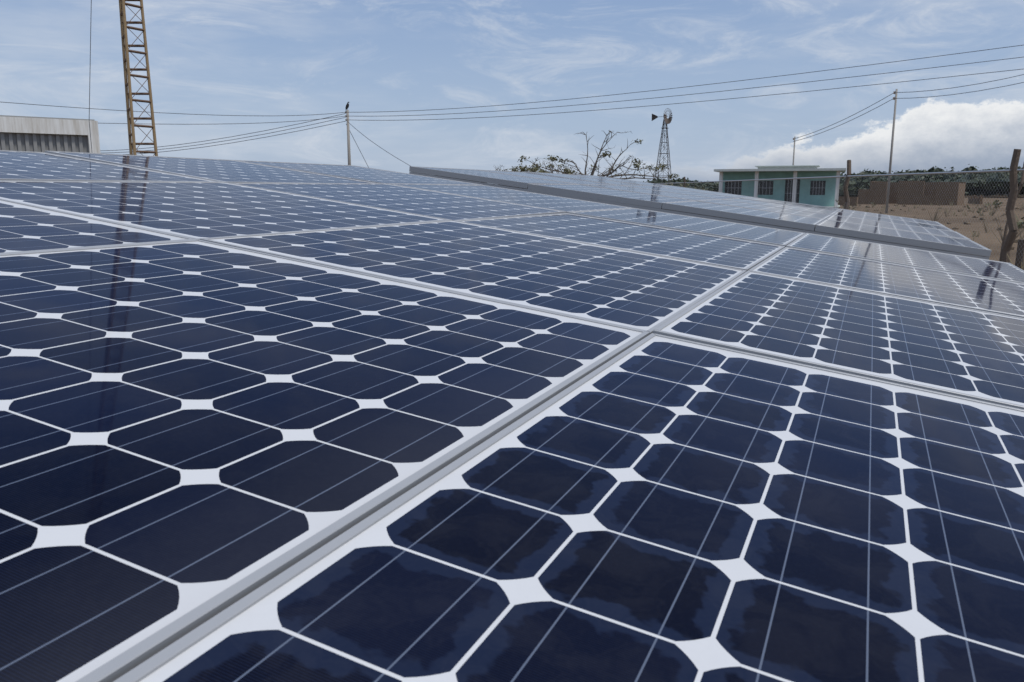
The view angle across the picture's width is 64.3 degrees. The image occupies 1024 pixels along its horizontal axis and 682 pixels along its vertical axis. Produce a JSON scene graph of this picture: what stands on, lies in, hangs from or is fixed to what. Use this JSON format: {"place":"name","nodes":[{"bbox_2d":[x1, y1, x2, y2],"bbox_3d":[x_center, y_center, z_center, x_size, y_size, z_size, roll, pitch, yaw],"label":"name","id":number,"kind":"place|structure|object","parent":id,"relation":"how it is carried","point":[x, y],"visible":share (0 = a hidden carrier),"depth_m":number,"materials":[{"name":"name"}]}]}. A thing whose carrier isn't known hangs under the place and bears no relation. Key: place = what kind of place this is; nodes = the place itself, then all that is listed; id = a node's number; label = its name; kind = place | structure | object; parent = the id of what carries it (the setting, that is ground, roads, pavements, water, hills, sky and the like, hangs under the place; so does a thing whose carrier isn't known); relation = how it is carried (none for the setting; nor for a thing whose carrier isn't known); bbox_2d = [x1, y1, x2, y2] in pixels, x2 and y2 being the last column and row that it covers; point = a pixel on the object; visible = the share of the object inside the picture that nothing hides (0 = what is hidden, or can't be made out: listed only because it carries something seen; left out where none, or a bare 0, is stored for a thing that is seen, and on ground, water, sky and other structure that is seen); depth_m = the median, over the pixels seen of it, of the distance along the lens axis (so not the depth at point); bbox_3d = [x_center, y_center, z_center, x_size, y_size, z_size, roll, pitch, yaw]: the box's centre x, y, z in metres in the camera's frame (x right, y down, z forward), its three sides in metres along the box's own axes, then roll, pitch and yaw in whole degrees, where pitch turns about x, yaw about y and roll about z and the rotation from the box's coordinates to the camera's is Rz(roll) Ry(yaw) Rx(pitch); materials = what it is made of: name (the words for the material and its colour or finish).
{"place":"outdoors","nodes":[
{"label":"outdoors","id":0,"kind":"place"},
{"bbox_2d":[0,115,99,152],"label":"equipment shed","id":1,"kind":"structure","parent":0,"point":[30,134],"depth_m":17.74,"materials":[{"name":"white paint"}]},
{"bbox_2d":[0,0,1023,184],"label":"sky","id":2,"kind":"structure","parent":0,"point":[263,61],"materials":[{"name":"blue"}]},
{"bbox_2d":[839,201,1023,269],"bbox_3d":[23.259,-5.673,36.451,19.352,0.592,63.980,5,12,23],"label":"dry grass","id":3,"kind":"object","parent":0,"point":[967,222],"visible":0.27,"depth_m":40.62,"materials":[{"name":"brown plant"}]},
{"bbox_2d":[840,195,1023,264],"bbox_3d":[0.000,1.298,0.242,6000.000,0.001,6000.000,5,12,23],"label":"ground","id":4,"kind":"structure","parent":0,"point":[950,218],"depth_m":39.80,"materials":[{"name":"soil"}]},
{"bbox_2d":[119,0,157,155],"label":"lattice mast","id":5,"kind":"object","parent":4,"relation":"on","point":[129,93],"visible":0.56,"depth_m":10.51,"materials":[{"name":"metal"}]},
{"bbox_2d":[89,0,91,149],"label":"cable","id":6,"kind":"object","parent":5,"relation":"attached to","point":[89,82],"visible":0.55,"depth_m":13.25,"materials":[{"name":"grey"}]},
{"bbox_2d":[345,110,350,164],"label":"utility pole","id":7,"kind":"object","parent":4,"relation":"on","point":[348,137],"visible":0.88,"depth_m":66.71,"materials":[{"name":"concrete"}]},
{"bbox_2d":[3,45,1023,167],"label":"power lines","id":8,"kind":"object","parent":7,"relation":"attached to","point":[569,105],"visible":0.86,"depth_m":39.07,"materials":[{"name":"grey metal"}]},
{"bbox_2d":[0,150,1023,681],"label":"solar table","id":9,"kind":"object","parent":4,"relation":"on","point":[288,422],"visible":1,"depth_m":0.85,"materials":[{"name":"blue glass"}]},
{"bbox_2d":[496,157,568,172],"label":"tree","id":10,"kind":"object","parent":4,"relation":"on","point":[532,170],"visible":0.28,"depth_m":68.01,"materials":[{"name":"green plant"}]},
{"bbox_2d":[513,130,678,178],"bbox_3d":[5.476,-12.523,60.169,11.128,5.818,13.819,-6,12,-28],"label":"tree","id":11,"kind":"object","parent":4,"relation":"on","point":[568,171],"visible":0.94,"depth_m":59.58,"materials":[{"name":"green plant"}]},
{"bbox_2d":[646,177,666,183],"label":"scrub","id":12,"kind":"object","parent":4,"relation":"on","point":[648,181],"visible":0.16,"depth_m":309.69,"materials":[{"name":"green plant"}]},
{"bbox_2d":[652,108,672,182],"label":"wind pump","id":13,"kind":"object","parent":4,"relation":"on","point":[666,119],"visible":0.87,"depth_m":119.51,"materials":[{"name":"metal"}]},
{"bbox_2d":[655,179,675,184],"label":"scrub","id":14,"kind":"object","parent":4,"relation":"on","point":[664,181],"visible":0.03,"depth_m":164.03,"materials":[{"name":"green plant"}]},
{"bbox_2d":[663,180,707,189],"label":"scrub","id":15,"kind":"object","parent":4,"relation":"on","point":[676,183],"visible":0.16,"depth_m":89.62,"materials":[{"name":"green plant"}]},
{"bbox_2d":[681,180,708,184],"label":"scrub","id":16,"kind":"object","parent":4,"relation":"on","point":[695,183],"visible":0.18,"depth_m":224.47,"materials":[{"name":"green plant"}]},
{"bbox_2d":[409,166,991,259],"bbox_3d":[1.956,-0.573,8.261,4.212,1.732,4.893,13,15,21],"label":"solar table","id":17,"kind":"object","parent":4,"relation":"on","point":[926,235],"visible":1,"depth_m":6.43,"materials":[{"name":"blue glass"}]},
{"bbox_2d":[698,182,718,186],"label":"scrub","id":18,"kind":"object","parent":4,"relation":"on","point":[706,185],"visible":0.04,"depth_m":194.31,"materials":[{"name":"green plant"}]},
{"bbox_2d":[700,184,718,191],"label":"scrub","id":19,"kind":"object","parent":4,"relation":"on","point":[713,188],"visible":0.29,"depth_m":171.93,"materials":[{"name":"green plant"}]},
{"bbox_2d":[714,165,845,207],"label":"house","id":20,"kind":"structure","parent":4,"relation":"on","point":[783,171],"depth_m":58.13,"materials":[{"name":"teal paint"}]},
{"bbox_2d":[792,137,795,164],"bbox_3d":[22.342,-13.277,65.010,0.230,5.900,0.140,5,12,23],"label":"utility pole","id":21,"kind":"object","parent":4,"relation":"on","point":[793,150],"depth_m":64.64,"materials":[{"name":"concrete"}]},
{"bbox_2d":[656,149,1023,268],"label":"chain link fence","id":22,"kind":"object","parent":4,"relation":"on","point":[1010,236],"visible":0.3,"depth_m":14.20,"materials":[{"name":"grey metal"}]},
{"bbox_2d":[839,172,882,196],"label":"bush","id":23,"kind":"object","parent":4,"relation":"on","point":[857,180],"visible":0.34,"depth_m":86.86,"materials":[{"name":"green plant"}]},
{"bbox_2d":[857,169,891,174],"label":"tree line","id":24,"kind":"object","parent":4,"relation":"on","point":[862,172],"visible":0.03,"depth_m":415.61,"materials":[{"name":"green plant"}]},
{"bbox_2d":[862,170,892,177],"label":"tree line","id":25,"kind":"object","parent":4,"relation":"on","point":[869,173],"visible":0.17,"depth_m":302.39,"materials":[{"name":"green plant"}]},
{"bbox_2d":[885,89,897,212],"bbox_3d":[20.635,-10.053,44.453,0.230,7.100,0.140,5,12,23],"label":"utility pole","id":26,"kind":"object","parent":4,"relation":"on","point":[890,164],"visible":0.96,"depth_m":44.33,"materials":[{"name":"concrete"}]},
{"bbox_2d":[884,177,916,181],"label":"scrub","id":27,"kind":"object","parent":4,"relation":"on","point":[897,179],"visible":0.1,"depth_m":212.10,"materials":[{"name":"green plant"}]},
{"bbox_2d":[872,169,940,180],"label":"tree line","id":28,"kind":"object","parent":4,"relation":"on","point":[886,177],"visible":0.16,"depth_m":240.84,"materials":[{"name":"green plant"}]},
{"bbox_2d":[858,181,965,204],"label":"wall","id":29,"kind":"structure","parent":4,"relation":"on","point":[901,188],"depth_m":69.70,"materials":[{"name":"brown brick"}]},
{"bbox_2d":[901,175,934,181],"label":"tree line","id":30,"kind":"object","parent":4,"relation":"on","point":[917,178],"visible":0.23,"depth_m":234.07,"materials":[{"name":"green plant"}]},
{"bbox_2d":[834,194,1023,244],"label":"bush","id":31,"kind":"object","parent":4,"relation":"on","point":[973,198],"visible":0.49,"depth_m":49.77,"materials":[{"name":"brown"}]},
{"bbox_2d":[928,166,945,171],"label":"scrub","id":32,"kind":"object","parent":4,"relation":"on","point":[938,169],"visible":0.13,"depth_m":306.80,"materials":[{"name":"green plant"}]},
{"bbox_2d":[922,167,959,178],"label":"scrub","id":33,"kind":"object","parent":4,"relation":"on","point":[943,175],"visible":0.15,"depth_m":239.65,"materials":[{"name":"green plant"}]},
{"bbox_2d":[926,177,978,195],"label":"scrub","id":34,"kind":"object","parent":4,"relation":"on","point":[939,178],"visible":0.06,"depth_m":157.58,"materials":[{"name":"green plant"}]},
{"bbox_2d":[958,164,979,175],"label":"scrub","id":35,"kind":"object","parent":4,"relation":"on","point":[971,168],"visible":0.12,"depth_m":202.71,"materials":[{"name":"green plant"}]},
{"bbox_2d":[952,167,1023,195],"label":"bush","id":36,"kind":"object","parent":4,"relation":"on","point":[994,175],"visible":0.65,"depth_m":124.40,"materials":[{"name":"green plant"}]},
{"bbox_2d":[979,169,1022,195],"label":"bush","id":37,"kind":"object","parent":4,"relation":"on","point":[991,193],"visible":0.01,"depth_m":136.97,"materials":[{"name":"green plant"}]},
{"bbox_2d":[988,166,1023,193],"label":"bush","id":38,"kind":"object","parent":4,"relation":"on","point":[1005,167],"visible":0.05,"depth_m":145.97,"materials":[{"name":"green plant"}]},
{"bbox_2d":[990,193,1023,195],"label":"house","id":39,"kind":"structure","parent":4,"relation":"on","point":[1000,194],"depth_m":160.84,"materials":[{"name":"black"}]}
]}

